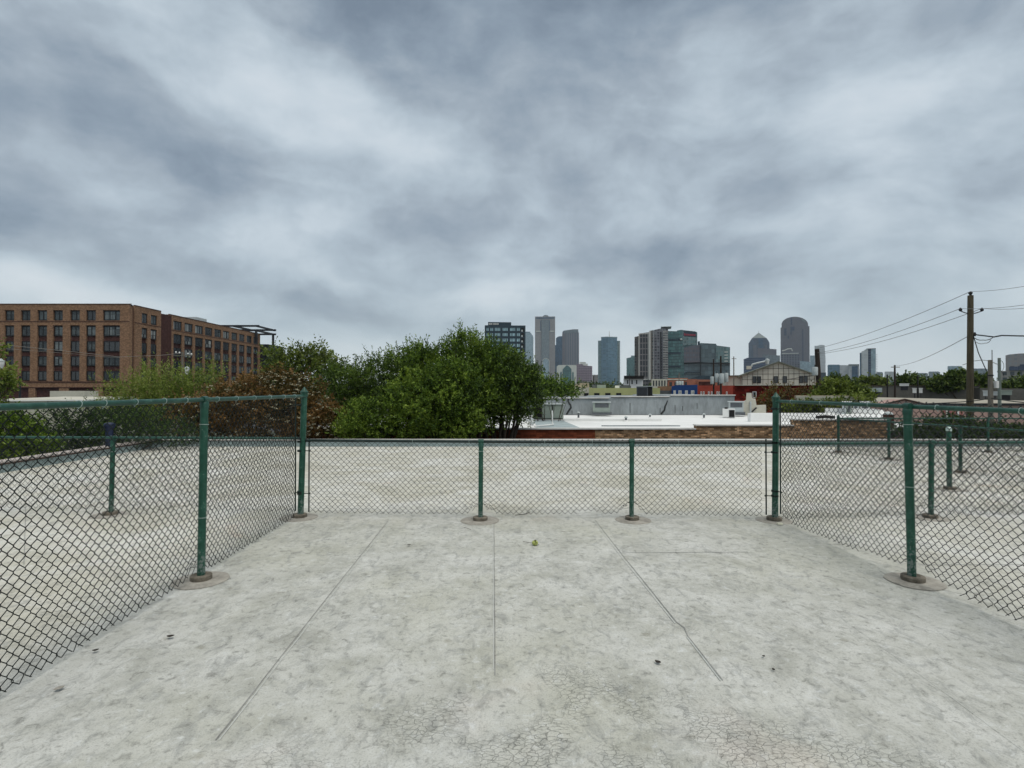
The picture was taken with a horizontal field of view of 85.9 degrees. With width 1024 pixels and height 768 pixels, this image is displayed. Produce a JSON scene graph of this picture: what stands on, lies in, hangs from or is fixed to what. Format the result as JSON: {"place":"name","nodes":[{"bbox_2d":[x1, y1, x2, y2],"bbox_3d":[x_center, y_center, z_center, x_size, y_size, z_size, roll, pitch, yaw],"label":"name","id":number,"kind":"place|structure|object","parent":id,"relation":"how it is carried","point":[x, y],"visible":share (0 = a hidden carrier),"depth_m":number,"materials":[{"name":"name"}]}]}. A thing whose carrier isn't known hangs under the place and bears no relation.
{"place":"outdoors","nodes":[
{"label":"outdoors","id":0,"kind":"place"},
{"bbox_2d":[0,397,134,456],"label":"building","id":1,"kind":"structure","parent":0,"point":[42,399],"depth_m":34.64,"materials":[{"name":"white"}]},
{"bbox_2d":[135,394,566,439],"bbox_3d":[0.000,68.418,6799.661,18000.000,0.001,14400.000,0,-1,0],"label":"ground","id":2,"kind":"structure","parent":0,"point":[247,432],"depth_m":79.78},
{"bbox_2d":[0,337,27,429],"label":"young tree","id":3,"kind":"object","parent":2,"relation":"on","point":[6,379],"visible":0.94,"depth_m":30.07,"materials":[{"name":"green plant"}]},
{"bbox_2d":[0,401,67,459],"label":"shrub","id":4,"kind":"object","parent":2,"relation":"on","point":[20,424],"visible":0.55,"depth_m":13.02,"materials":[{"name":"green plant"}]},
{"bbox_2d":[50,391,97,396],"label":"box truck","id":5,"kind":"object","parent":2,"relation":"on","point":[69,393],"visible":0.02,"depth_m":69.99,"materials":[{"name":"white paint"}]},
{"bbox_2d":[103,422,115,445],"bbox_3d":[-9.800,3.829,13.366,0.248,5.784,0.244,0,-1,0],"label":"bollard","id":6,"kind":"object","parent":2,"relation":"on","point":[107,427],"visible":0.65,"depth_m":13.32,"materials":[{"name":"blue paint"}]},
{"bbox_2d":[30,396,214,453],"bbox_3d":[-10.533,3.525,14.550,5.196,6.418,1.824,0,-1,0],"label":"shrub","id":7,"kind":"object","parent":2,"relation":"on","point":[78,425],"visible":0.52,"depth_m":14.38,"materials":[{"name":"green plant"}]},
{"bbox_2d":[0,304,283,413],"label":"brick hotel","id":8,"kind":"structure","parent":2,"relation":"on","point":[121,331],"depth_m":121.73,"materials":[{"name":"brown brick"}]},
{"bbox_2d":[38,326,46,335],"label":"window","id":9,"kind":"structure","parent":8,"relation":"in","point":[42,330],"depth_m":121.72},
{"bbox_2d":[38,341,46,351],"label":"window","id":10,"kind":"structure","parent":8,"relation":"in","point":[41,344],"depth_m":121.69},
{"bbox_2d":[38,356,46,365],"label":"window","id":11,"kind":"structure","parent":8,"relation":"in","point":[42,360],"depth_m":121.66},
{"bbox_2d":[38,371,46,380],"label":"window","id":12,"kind":"structure","parent":8,"relation":"in","point":[42,375],"depth_m":121.63,"materials":[{"name":"grey glass"}]},
{"bbox_2d":[54,326,62,335],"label":"window","id":13,"kind":"structure","parent":8,"relation":"in","point":[58,330],"depth_m":121.72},
{"bbox_2d":[54,341,62,351],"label":"window","id":14,"kind":"structure","parent":8,"relation":"in","point":[58,345],"depth_m":121.69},
{"bbox_2d":[71,311,79,320],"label":"window","id":15,"kind":"structure","parent":8,"relation":"in","point":[75,315],"depth_m":121.75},
{"bbox_2d":[71,326,79,335],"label":"window","id":16,"kind":"structure","parent":8,"relation":"in","point":[75,330],"depth_m":121.72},
{"bbox_2d":[71,341,79,351],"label":"window","id":17,"kind":"structure","parent":8,"relation":"in","point":[75,345],"depth_m":121.69,"materials":[{"name":"grey glass"}]},
{"bbox_2d":[87,311,95,320],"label":"window","id":18,"kind":"structure","parent":8,"relation":"in","point":[91,315],"depth_m":121.75,"materials":[{"name":"grey glass"}]},
{"bbox_2d":[87,326,95,335],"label":"window","id":19,"kind":"structure","parent":8,"relation":"in","point":[91,330],"depth_m":121.72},
{"bbox_2d":[87,341,95,351],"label":"window","id":20,"kind":"structure","parent":8,"relation":"in","point":[91,345],"depth_m":121.69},
{"bbox_2d":[103,356,119,365],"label":"window","id":21,"kind":"structure","parent":8,"relation":"in","point":[107,360],"depth_m":121.66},
{"bbox_2d":[103,371,119,380],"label":"window","id":22,"kind":"structure","parent":8,"relation":"in","point":[113,374],"depth_m":121.63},
{"bbox_2d":[104,311,119,320],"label":"window","id":23,"kind":"structure","parent":8,"relation":"in","point":[108,315],"depth_m":121.75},
{"bbox_2d":[104,326,119,335],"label":"window","id":24,"kind":"structure","parent":8,"relation":"in","point":[108,330],"depth_m":121.72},
{"bbox_2d":[104,341,119,351],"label":"window","id":25,"kind":"structure","parent":8,"relation":"in","point":[109,346],"depth_m":121.69,"materials":[{"name":"grey glass"}]},
{"bbox_2d":[81,349,233,436],"bbox_3d":[-13.629,2.729,21.050,5.878,8.127,3.032,0,-1,0],"label":"willow shrub","id":26,"kind":"object","parent":2,"relation":"on","point":[145,385],"visible":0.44,"depth_m":20.66,"materials":[{"name":"green plant"}]},
{"bbox_2d":[155,361,357,438],"bbox_3d":[-7.859,3.011,17.207,6.578,7.503,2.353,0,-1,0],"label":"flowering shrub","id":27,"kind":"object","parent":2,"relation":"on","point":[293,384],"visible":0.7,"depth_m":16.81,"materials":[{"name":"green plant"}]},
{"bbox_2d":[252,334,350,408],"bbox_3d":[-18.092,1.301,48.201,8.616,11.480,4.992,0,-1,0],"label":"tree","id":28,"kind":"object","parent":2,"relation":"on","point":[308,356],"visible":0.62,"depth_m":47.49,"materials":[{"name":"green plant"}]},
{"bbox_2d":[308,334,423,438],"bbox_3d":[-4.549,2.531,18.579,5.388,8.477,3.089,0,-1,0],"label":"tree","id":29,"kind":"object","parent":2,"relation":"on","point":[352,382],"visible":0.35,"depth_m":18.10,"materials":[{"name":"green plant"}]},
{"bbox_2d":[324,392,407,438],"bbox_3d":[-4.326,3.494,16.545,2.471,6.523,1.549,0,-1,0],"label":"bush","id":30,"kind":"object","parent":2,"relation":"on","point":[359,421],"visible":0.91,"depth_m":16.35,"materials":[{"name":"green plant"}]},
{"bbox_2d":[373,350,488,438],"bbox_3d":[-2.515,2.849,16.855,3.731,7.814,2.756,0,-1,0],"label":"tree","id":31,"kind":"object","parent":2,"relation":"on","point":[427,420],"visible":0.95,"depth_m":16.46,"materials":[{"name":"green plant"}]},
{"bbox_2d":[383,318,519,438],"bbox_3d":[-1.912,2.305,17.960,4.401,8.950,3.292,0,-1,0],"label":"tree","id":32,"kind":"object","parent":2,"relation":"on","point":[459,347],"visible":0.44,"depth_m":17.54,"materials":[{"name":"green plant"}]},
{"bbox_2d":[485,322,525,393],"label":"office block","id":33,"kind":"structure","parent":2,"relation":"on","point":[515,335],"depth_m":390.35,"materials":[{"name":"grey glass"}]},
{"bbox_2d":[468,336,552,438],"bbox_3d":[-0.548,2.555,18.348,3.853,8.446,2.824,0,-1,0],"label":"tree","id":34,"kind":"object","parent":2,"relation":"on","point":[527,400],"visible":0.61,"depth_m":17.95,"materials":[{"name":"green plant"}]},
{"bbox_2d":[528,366,586,420],"bbox_3d":[1.577,2.954,23.912,3.413,7.730,2.095,0,-1,0],"label":"sapling","id":35,"kind":"object","parent":2,"relation":"on","point":[553,385],"visible":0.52,"depth_m":23.85,"materials":[{"name":"green plant"}]},
{"bbox_2d":[309,381,893,396],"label":"wood","id":36,"kind":"object","parent":2,"relation":"on","point":[611,386],"depth_m":425.55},
{"bbox_2d":[306,413,900,438],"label":"flat roofed building","id":37,"kind":"structure","parent":2,"relation":"on","point":[754,426],"depth_m":18.99,"materials":[{"name":"white paint"}]},
{"bbox_2d":[533,403,564,418],"bbox_3d":[1.692,1.275,25.684,1.494,0.710,1.110,0,-1,4],"label":"air conditioner","id":38,"kind":"object","parent":37,"relation":"on","point":[557,410],"visible":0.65,"depth_m":25.17,"materials":[{"name":"metal"}]},
{"bbox_2d":[592,402,611,414],"bbox_3d":[4.678,1.261,28.654,0.993,0.663,0.950,0,-1,9],"label":"air conditioner","id":39,"kind":"object","parent":37,"relation":"on","point":[601,408],"visible":1,"depth_m":28.25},
{"bbox_2d":[723,407,734,417],"bbox_3d":[10.547,1.375,26.755,0.560,0.481,0.620,0,-1,21],"label":"roof vent box","id":40,"kind":"object","parent":37,"relation":"on","point":[728,413],"visible":1,"depth_m":26.49,"materials":[{"name":"white paint"}]},
{"bbox_2d":[727,401,744,414],"bbox_3d":[11.576,1.235,28.379,0.837,0.681,1.050,0,-1,22],"label":"air conditioner","id":41,"kind":"object","parent":37,"relation":"on","point":[738,406],"visible":0.83,"depth_m":27.95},
{"bbox_2d":[744,393,765,414],"bbox_3d":[12.917,1.057,29.273,1.084,1.159,0.895,0,-1,24],"label":"stepped chimney","id":42,"kind":"object","parent":37,"relation":"on","point":[750,406],"visible":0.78,"depth_m":28.99,"materials":[{"name":"concrete"}]},
{"bbox_2d":[575,388,659,395],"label":"building","id":43,"kind":"structure","parent":2,"relation":"on","point":[609,391],"depth_m":58.09,"materials":[{"name":"yellow paint"}]},
{"bbox_2d":[522,394,735,414],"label":"rendered building","id":44,"kind":"structure","parent":2,"relation":"on","point":[672,404],"depth_m":29.59,"materials":[{"name":"concrete"}]},
{"bbox_2d":[636,386,652,395],"bbox_3d":[8.076,0.470,33.527,1.033,0.690,1.210,0,-1,14],"label":"air conditioner","id":45,"kind":"object","parent":44,"relation":"on","point":[644,390],"visible":0.84,"depth_m":32.98,"materials":[{"name":"metal"}]},
{"bbox_2d":[624,376,643,387],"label":"building","id":46,"kind":"structure","parent":2,"relation":"on","point":[635,381],"depth_m":104.82,"materials":[{"name":"white paint"}]},
{"bbox_2d":[635,326,671,385],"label":"apartment tower","id":47,"kind":"structure","parent":2,"relation":"on","point":[651,354],"depth_m":612.88,"materials":[{"name":"concrete"}]},
{"bbox_2d":[658,386,671,393],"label":"building","id":48,"kind":"structure","parent":2,"relation":"on","point":[665,389],"depth_m":63.94,"materials":[{"name":"beige brick"}]},
{"bbox_2d":[668,330,696,377],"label":"office block","id":49,"kind":"structure","parent":2,"relation":"on","point":[679,341],"depth_m":661.95,"materials":[{"name":"teal glass"}]},
{"bbox_2d":[710,359,718,394],"bbox_3d":[17.251,2.444,46.855,0.705,9.165,0.422,0,-1,0],"label":"utility pole","id":50,"kind":"object","parent":2,"relation":"on","point":[716,378],"visible":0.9,"depth_m":46.74,"materials":[{"name":"wood"}]},
{"bbox_2d":[719,356,727,394],"bbox_3d":[17.947,2.313,46.589,0.700,9.421,0.985,0,-1,24],"label":"utility pole","id":51,"kind":"object","parent":2,"relation":"on","point":[723,378],"visible":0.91,"depth_m":46.71,"materials":[{"name":"metal"}]},
{"bbox_2d":[723,361,815,385],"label":"gabled house","id":52,"kind":"structure","parent":2,"relation":"on","point":[778,371],"depth_m":63.11,"materials":[{"name":"beige"}]},
{"bbox_2d":[733,385,814,412],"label":"brick building","id":53,"kind":"structure","parent":2,"relation":"on","point":[739,391],"depth_m":47.79,"materials":[{"name":"red paint"}]},
{"bbox_2d":[742,378,820,412],"bbox_3d":[19.427,3.245,38.938,6.205,7.422,2.322,0,-1,0],"label":"tree","id":54,"kind":"object","parent":2,"relation":"on","point":[793,392],"visible":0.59,"depth_m":38.89,"materials":[{"name":"green plant"}]},
{"bbox_2d":[812,349,820,387],"bbox_3d":[23.947,2.127,42.912,1.201,9.748,0.499,0,-1,-15],"label":"utility pole","id":55,"kind":"object","parent":2,"relation":"on","point":[816,370],"visible":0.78,"depth_m":42.85,"materials":[{"name":"wood"}]},
{"bbox_2d":[795,395,857,401],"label":"stone wall","id":56,"kind":"structure","parent":2,"relation":"on","point":[815,397],"depth_m":33.84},
{"bbox_2d":[781,375,882,412],"bbox_3d":[19.626,3.146,34.006,7.564,7.528,4.046,0,-1,0],"label":"tree","id":57,"kind":"object","parent":2,"relation":"on","point":[829,387],"visible":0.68,"depth_m":34.38,"materials":[{"name":"green plant"}]},
{"bbox_2d":[828,365,839,374],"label":"office block","id":58,"kind":"structure","parent":2,"relation":"on","point":[833,368],"depth_m":1003.36,"materials":[{"name":"blue glass"}]},
{"bbox_2d":[822,371,858,384],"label":"tree","id":59,"kind":"object","parent":2,"relation":"on","point":[832,375],"visible":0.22,"depth_m":99.51,"materials":[{"name":"green plant"}]},
{"bbox_2d":[840,365,848,376],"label":"office block","id":60,"kind":"structure","parent":2,"relation":"on","point":[844,370],"depth_m":993.01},
{"bbox_2d":[825,408,883,417],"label":"white roofed building","id":61,"kind":"structure","parent":2,"relation":"on","point":[870,411],"depth_m":30.03,"materials":[{"name":"white"}]},
{"bbox_2d":[860,348,876,376],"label":"skyscraper","id":62,"kind":"structure","parent":2,"relation":"on","point":[868,359],"depth_m":900.15,"materials":[{"name":"grey glass"}]},
{"bbox_2d":[852,372,892,384],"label":"tree","id":63,"kind":"object","parent":2,"relation":"on","point":[874,380],"visible":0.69,"depth_m":129.00,"materials":[{"name":"green plant"}]},
{"bbox_2d":[888,370,929,384],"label":"tree","id":64,"kind":"object","parent":2,"relation":"on","point":[910,378],"visible":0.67,"depth_m":109.30,"materials":[{"name":"green plant"}]},
{"bbox_2d":[862,385,979,398],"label":"long building","id":65,"kind":"structure","parent":2,"relation":"on","point":[926,393],"depth_m":93.52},
{"bbox_2d":[869,397,1023,438],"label":"warehouse","id":66,"kind":"structure","parent":2,"relation":"on","point":[1006,404],"depth_m":39.98,"materials":[{"name":"metal"}]},
{"bbox_2d":[922,367,994,398],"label":"tree","id":67,"kind":"object","parent":2,"relation":"on","point":[951,380],"visible":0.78,"depth_m":91.21,"materials":[{"name":"green plant"}]},
{"bbox_2d":[959,292,983,419],"bbox_3d":[20.901,1.315,24.988,1.118,11.028,0.319,0,-1,0],"label":"utility pole","id":68,"kind":"object","parent":2,"relation":"on","point":[970,313],"visible":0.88,"depth_m":24.93,"materials":[{"name":"wood"}]},
{"bbox_2d":[987,350,998,421],"bbox_3d":[20.937,2.666,23.918,0.400,8.303,0.233,-1,-1,45],"label":"utility pole","id":69,"kind":"object","parent":2,"relation":"on","point":[990,375],"visible":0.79,"depth_m":23.93,"materials":[{"name":"metal"}]},
{"bbox_2d":[913,398,1023,403],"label":"overhead cable","id":70,"kind":"object","parent":69,"relation":"attached to","point":[971,401],"visible":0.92,"depth_m":24.21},
{"bbox_2d":[974,388,1023,400],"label":"long building","id":71,"kind":"structure","parent":2,"relation":"on","point":[1017,394],"depth_m":87.53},
{"bbox_2d":[997,358,1003,425],"bbox_3d":[23.097,2.803,25.956,0.318,8.066,0.170,0,-1,20],"label":"utility pole","id":72,"kind":"object","parent":2,"relation":"on","point":[999,371],"visible":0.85,"depth_m":25.95,"materials":[{"name":"wood"}]},
{"bbox_2d":[997,370,1023,388],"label":"tree","id":73,"kind":"object","parent":2,"relation":"on","point":[1015,382],"visible":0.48,"depth_m":91.24,"materials":[{"name":"green plant"}]},
{"bbox_2d":[0,447,1023,767],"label":"roof deck","id":74,"kind":"structure","parent":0,"point":[402,641],"depth_m":3.72,"materials":[{"name":"concrete"}]},
{"bbox_2d":[0,439,162,472],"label":"parapet","id":75,"kind":"structure","parent":74,"relation":"on","point":[91,451],"depth_m":12.01,"materials":[{"name":"concrete"}]},
{"bbox_2d":[0,436,297,518],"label":"chain link fence","id":76,"kind":"object","parent":74,"relation":"on","point":[111,487],"visible":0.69,"depth_m":7.00,"materials":[{"name":"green metal"}]},
{"bbox_2d":[0,387,317,691],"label":"chain link fence","id":77,"kind":"object","parent":74,"relation":"on","point":[201,578],"visible":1,"depth_m":4.03,"materials":[{"name":"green metal"}]},
{"bbox_2d":[215,521,390,739],"bbox_3d":[-1.424,1.636,4.573,0.010,0.003,4.141,0,-1,-2],"label":"roof seam","id":78,"kind":"object","parent":74,"relation":"on","point":[287,648],"visible":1,"depth_m":3.31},
{"bbox_2d":[493,572,493,668],"bbox_3d":[-0.165,1.637,4.838,0.007,0.008,3.414,0,-1,-2],"label":"roof seam","id":79,"kind":"object","parent":74,"relation":"on","point":[493,620],"visible":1,"depth_m":3.78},
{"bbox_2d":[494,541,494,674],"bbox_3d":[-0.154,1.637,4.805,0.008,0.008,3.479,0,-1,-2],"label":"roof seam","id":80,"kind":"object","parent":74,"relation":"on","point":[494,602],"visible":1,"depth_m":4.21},
{"bbox_2d":[297,438,778,524],"bbox_3d":[0.283,1.166,6.690,5.918,0.990,0.476,0,-1,0],"label":"chain link fence","id":81,"kind":"object","parent":74,"relation":"on","point":[480,518],"visible":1,"depth_m":6.79,"materials":[{"name":"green metal"}]},
{"bbox_2d":[162,439,1023,446],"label":"parapet","id":82,"kind":"structure","parent":74,"relation":"on","point":[335,444],"depth_m":15.29,"materials":[{"name":"concrete"}]},
{"bbox_2d":[595,520,722,679],"bbox_3d":[1.089,1.637,4.861,0.029,0.009,3.717,0,-1,-2],"label":"roof seam","id":83,"kind":"object","parent":74,"relation":"on","point":[666,609],"visible":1,"depth_m":3.88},
{"bbox_2d":[755,392,1023,619],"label":"chain link fence","id":84,"kind":"object","parent":74,"relation":"on","point":[911,578],"visible":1,"depth_m":4.57,"materials":[{"name":"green metal"}]},
{"bbox_2d":[779,440,1023,521],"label":"chain link fence","id":85,"kind":"object","parent":74,"relation":"on","point":[931,498],"visible":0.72,"depth_m":6.82,"materials":[{"name":"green metal"}]},
{"bbox_2d":[830,414,1023,453],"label":"chain link fence","id":86,"kind":"object","parent":74,"relation":"on","point":[839,429],"visible":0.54,"depth_m":13.90,"materials":[{"name":"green metal"}]},
{"bbox_2d":[837,418,1023,481],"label":"chain link fence","id":87,"kind":"object","parent":74,"relation":"on","point":[958,446],"visible":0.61,"depth_m":10.79,"materials":[{"name":"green metal"}]},
{"bbox_2d":[934,427,966,491],"bbox_3d":[6.978,1.180,8.750,0.447,1.000,0.444,0,-1,0],"label":"fence post","id":88,"kind":"object","parent":74,"relation":"on","point":[949,434],"visible":0.68,"depth_m":8.73,"materials":[{"name":"green metal"}]},
{"bbox_2d":[0,0,1023,388],"label":"sky","id":89,"kind":"structure","parent":0,"point":[354,175],"materials":[{"name":"grey"}]},
{"bbox_2d":[526,332,532,363],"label":"skyscraper","id":90,"kind":"structure","parent":0,"point":[529,341],"depth_m":2301.58,"materials":[{"name":"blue glass"}]},
{"bbox_2d":[535,315,554,378],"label":"skyscraper","id":91,"kind":"structure","parent":0,"point":[545,340],"depth_m":1649.63,"materials":[{"name":"stone"}]},
{"bbox_2d":[555,336,561,378],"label":"skyscraper","id":92,"kind":"structure","parent":0,"point":[558,353],"depth_m":1901.56,"materials":[{"name":"blue glass"}]},
{"bbox_2d":[557,365,576,382],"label":"office block","id":93,"kind":"structure","parent":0,"point":[569,371],"depth_m":1148.85,"materials":[{"name":"grey glass"}]},
{"bbox_2d":[562,329,578,364],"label":"skyscraper","id":94,"kind":"structure","parent":0,"point":[570,347],"depth_m":1801.04,"materials":[{"name":"stone"}]},
{"bbox_2d":[576,362,591,382],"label":"office block","id":95,"kind":"structure","parent":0,"point":[584,371],"depth_m":1250.39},
{"bbox_2d":[598,331,619,385],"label":"skyscraper","id":96,"kind":"structure","parent":0,"point":[609,359],"depth_m":1507.00,"materials":[{"name":"blue glass"}]},
{"bbox_2d":[626,356,634,375],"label":"office block","id":97,"kind":"structure","parent":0,"point":[631,365],"depth_m":1400.44,"materials":[{"name":"teal glass"}]},
{"bbox_2d":[652,379,666,387],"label":"town house","id":98,"kind":"structure","parent":0,"point":[656,383],"depth_m":140.10,"materials":[{"name":"white"}]},
{"bbox_2d":[667,378,697,385],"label":"town house","id":99,"kind":"structure","parent":0,"point":[672,381],"depth_m":141.87,"materials":[{"name":"brick"}]},
{"bbox_2d":[672,385,697,394],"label":"building","id":100,"kind":"structure","parent":0,"point":[684,389],"depth_m":60.97,"materials":[{"name":"blue paint"}]},
{"bbox_2d":[684,341,729,378],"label":"office block","id":101,"kind":"structure","parent":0,"point":[698,359],"depth_m":520.13,"materials":[{"name":"grey glass"}]},
{"bbox_2d":[698,382,732,394],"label":"building","id":102,"kind":"structure","parent":0,"point":[705,388],"depth_m":60.12,"materials":[{"name":"brick"}]},
{"bbox_2d":[744,357,765,372],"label":"office block","id":103,"kind":"structure","parent":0,"point":[748,361],"depth_m":1300.81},
{"bbox_2d":[749,331,769,357],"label":"skyscraper","id":104,"kind":"structure","parent":0,"point":[757,341],"depth_m":1903.43,"materials":[{"name":"glass"}]},
{"bbox_2d":[758,348,776,356],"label":"office block","id":105,"kind":"structure","parent":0,"point":[761,351],"depth_m":1504.40,"materials":[{"name":"grey stone"}]},
{"bbox_2d":[763,354,779,364],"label":"office block","id":106,"kind":"structure","parent":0,"point":[773,358],"depth_m":1350.50,"materials":[{"name":"stone"}]},
{"bbox_2d":[781,348,799,367],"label":"office block","id":107,"kind":"structure","parent":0,"point":[792,359],"depth_m":1249.92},
{"bbox_2d":[781,317,809,361],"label":"skyscraper","id":108,"kind":"structure","parent":0,"point":[795,334],"depth_m":1749.10,"materials":[{"name":"glass"}]},
{"bbox_2d":[815,345,825,372],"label":"skyscraper","id":109,"kind":"structure","parent":0,"point":[823,361],"depth_m":1497.52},
{"bbox_2d":[848,364,859,379],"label":"office block","id":110,"kind":"structure","parent":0,"point":[854,370],"depth_m":960.21,"materials":[{"name":"blue glass"}]},
{"bbox_2d":[885,410,1023,438],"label":"hedge","id":111,"kind":"object","parent":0,"point":[969,423],"visible":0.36,"depth_m":16.99,"materials":[{"name":"green plant"}]},
{"bbox_2d":[1001,390,1012,399],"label":"roof unit","id":112,"kind":"structure","parent":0,"point":[1005,394],"depth_m":62.02,"materials":[{"name":"metal"}]},
{"bbox_2d":[1001,364,1023,382],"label":"apartment block","id":113,"kind":"structure","parent":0,"point":[1013,370],"depth_m":330.48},
{"bbox_2d":[1006,353,1023,370],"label":"office block","id":114,"kind":"structure","parent":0,"point":[1014,359],"depth_m":521.54,"materials":[{"name":"stone"}]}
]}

